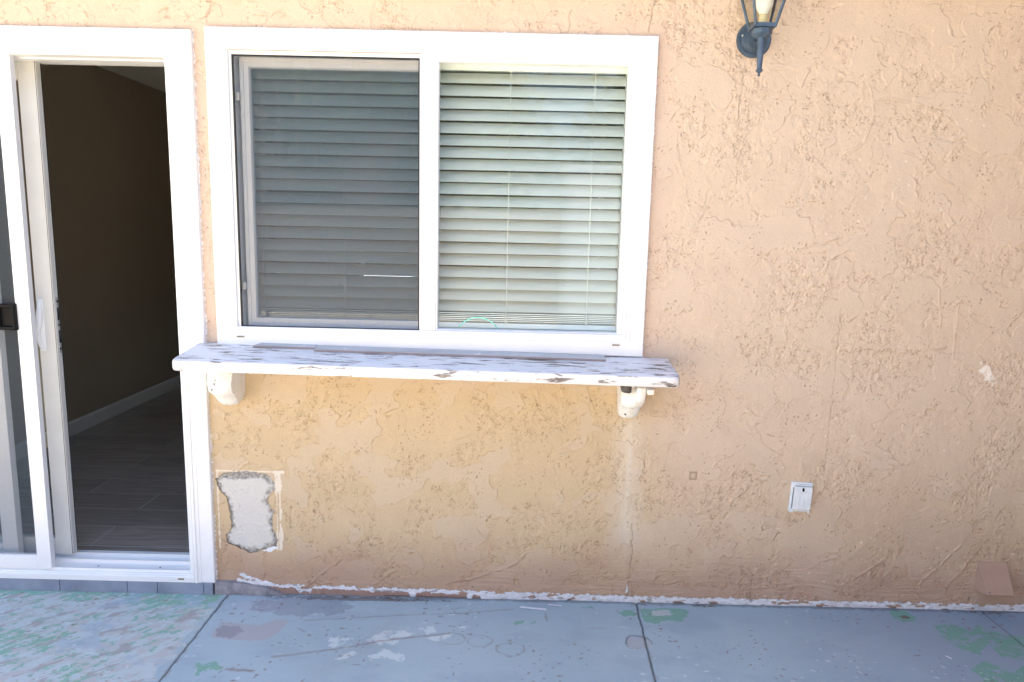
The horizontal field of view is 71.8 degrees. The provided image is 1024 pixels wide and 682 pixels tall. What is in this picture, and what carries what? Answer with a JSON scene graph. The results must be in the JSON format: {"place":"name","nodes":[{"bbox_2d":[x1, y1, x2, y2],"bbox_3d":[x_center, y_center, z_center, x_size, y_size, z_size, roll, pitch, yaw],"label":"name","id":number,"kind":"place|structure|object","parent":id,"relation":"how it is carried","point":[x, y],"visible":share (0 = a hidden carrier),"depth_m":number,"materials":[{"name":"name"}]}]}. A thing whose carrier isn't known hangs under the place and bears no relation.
{"place":"outdoors","nodes":[
{"label":"outdoors","id":0,"kind":"place"},
{"bbox_2d":[0,386,188,551],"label":"floor","id":1,"kind":"structure","parent":0,"point":[129,477],"depth_m":3.77,"materials":[{"name":"grey wood"}]},
{"bbox_2d":[0,64,621,444],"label":"room walls","id":2,"kind":"structure","parent":0,"point":[108,155],"depth_m":4.99,"materials":[{"name":"paint"}]},
{"bbox_2d":[15,375,180,460],"bbox_3d":[-2.844,0.380,5.770,0.015,0.092,5.630,1,9,0],"label":"baseboard","id":3,"kind":"object","parent":2,"relation":"attached to","point":[86,421],"visible":0.46,"depth_m":5.03,"materials":[{"name":"paint"}]},
{"bbox_2d":[96,65,625,138],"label":"ceiling","id":4,"kind":"structure","parent":0,"point":[153,77],"depth_m":5.59,"materials":[{"name":"paint"}]},
{"bbox_2d":[0,590,1023,681],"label":"patio","id":5,"kind":"structure","parent":0,"point":[62,636],"depth_m":2.55,"materials":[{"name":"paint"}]},
{"bbox_2d":[0,578,214,594],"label":"door step","id":6,"kind":"object","parent":5,"relation":"on","point":[205,588],"depth_m":2.82,"materials":[{"name":"tile"}]},
{"bbox_2d":[215,580,283,595],"bbox_3d":[-1.050,0.988,2.833,0.271,0.052,0.026,1,9,0],"label":"concrete stub","id":7,"kind":"object","parent":5,"relation":"on","point":[229,587],"visible":1,"depth_m":2.82,"materials":[{"name":"grey concrete"}]},
{"bbox_2d":[520,606,545,609],"bbox_3d":[0.083,1.046,2.769,0.105,0.005,0.011,2,9,5],"label":"paint sliver","id":8,"kind":"object","parent":5,"relation":"on","point":[533,608],"visible":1,"depth_m":2.77,"materials":[{"name":"white paint"}]},
{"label":"ground","id":9,"kind":"structure","parent":0,"visible":0},
{"bbox_2d":[0,0,1023,611],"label":"stucco wall","id":10,"kind":"structure","parent":9,"relation":"on","point":[834,298],"depth_m":2.71,"materials":[{"name":"beige paint"}]},
{"bbox_2d":[0,25,216,582],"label":"door frame","id":11,"kind":"object","parent":10,"relation":"attached to","point":[170,51],"visible":0.95,"depth_m":2.63,"materials":[{"name":"white paint"}]},
{"bbox_2d":[0,286,23,551],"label":"fixed door panel","id":12,"kind":"structure","parent":11,"relation":"attached to","point":[11,525],"depth_m":2.82,"materials":[{"name":"white plastic"}]},
{"bbox_2d":[0,54,55,568],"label":"screen door","id":13,"kind":"structure","parent":11,"relation":"attached to","point":[19,315],"depth_m":2.67,"materials":[{"name":"white plastic"}]},
{"bbox_2d":[0,61,77,553],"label":"sliding glass door","id":14,"kind":"structure","parent":11,"relation":"attached to","point":[28,75],"depth_m":2.75,"materials":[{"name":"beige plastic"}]},
{"bbox_2d":[172,343,679,417],"bbox_3d":[-0.304,0.162,2.609,1.801,0.249,0.242,1,9,0],"label":"window shelf","id":15,"kind":"object","parent":10,"relation":"attached to","point":[226,368],"depth_m":2.52,"materials":[{"name":"white paint"}]},
{"bbox_2d":[253,343,316,348],"bbox_3d":[-0.851,0.016,2.661,0.233,0.008,0.050,2,18,0],"label":"tile strip","id":16,"kind":"object","parent":15,"relation":"on","point":[284,345],"visible":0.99,"depth_m":2.64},
{"bbox_2d":[314,345,605,360],"bbox_3d":[-0.193,0.045,2.639,1.080,0.008,0.054,2,18,0],"label":"tile strip","id":17,"kind":"object","parent":15,"relation":"on","point":[462,353],"visible":1,"depth_m":2.63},
{"bbox_2d":[204,26,658,356],"bbox_3d":[-0.297,-0.536,2.647,1.608,1.149,0.145,1,9,0],"label":"window","id":18,"kind":"structure","parent":10,"relation":"attached to","point":[234,56],"depth_m":2.58,"materials":[{"name":"white paint"}]},
{"bbox_2d":[252,64,626,330],"bbox_3d":[-0.287,-0.559,2.693,1.408,1.014,0.066,1,9,0],"label":"venetian blind","id":19,"kind":"object","parent":18,"relation":"hanging from","point":[500,302],"visible":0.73,"depth_m":2.69,"materials":[{"name":"plastic"}]},
{"bbox_2d":[458,317,497,328],"bbox_3d":[-0.131,-0.003,2.722,0.181,0.181,0.017,1,9,0],"label":"hoop","id":20,"kind":"object","parent":18,"relation":"attached to","point":[478,317],"visible":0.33,"depth_m":2.71,"materials":[{"name":"teal plastic"}]},
{"bbox_2d":[736,0,785,76],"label":"wall lantern","id":21,"kind":"object","parent":10,"relation":"attached to","point":[753,39],"depth_m":2.40,"materials":[{"name":"paint"}]},
{"bbox_2d":[788,481,812,512],"bbox_3d":[1.127,0.611,2.756,0.082,0.122,0.028,3,9,0],"label":"outlet cover","id":22,"kind":"object","parent":10,"relation":"attached to","point":[800,497],"visible":1,"depth_m":2.75,"materials":[{"name":"white plastic"}]},
{"bbox_2d":[974,561,1013,595],"bbox_3d":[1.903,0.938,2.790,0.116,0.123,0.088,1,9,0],"label":"wall patch","id":23,"kind":"object","parent":10,"relation":"attached to","point":[992,578],"visible":1,"depth_m":2.78,"materials":[{"name":"pink paint"}]},
{"bbox_3d":[-1.455,-1.181,5.657,9.400,3.650,6.975,1,9,0],"label":"house","id":24,"kind":"object","parent":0,"visible":0},
{"bbox_2d":[360,251,417,276],"bbox_3d":[-1.452,-0.924,8.488,0.720,0.370,0.060,1,9,0],"label":"window","id":25,"kind":"structure","parent":24,"relation":"attached to","point":[400,276],"depth_m":8.50,"materials":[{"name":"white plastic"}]}
]}

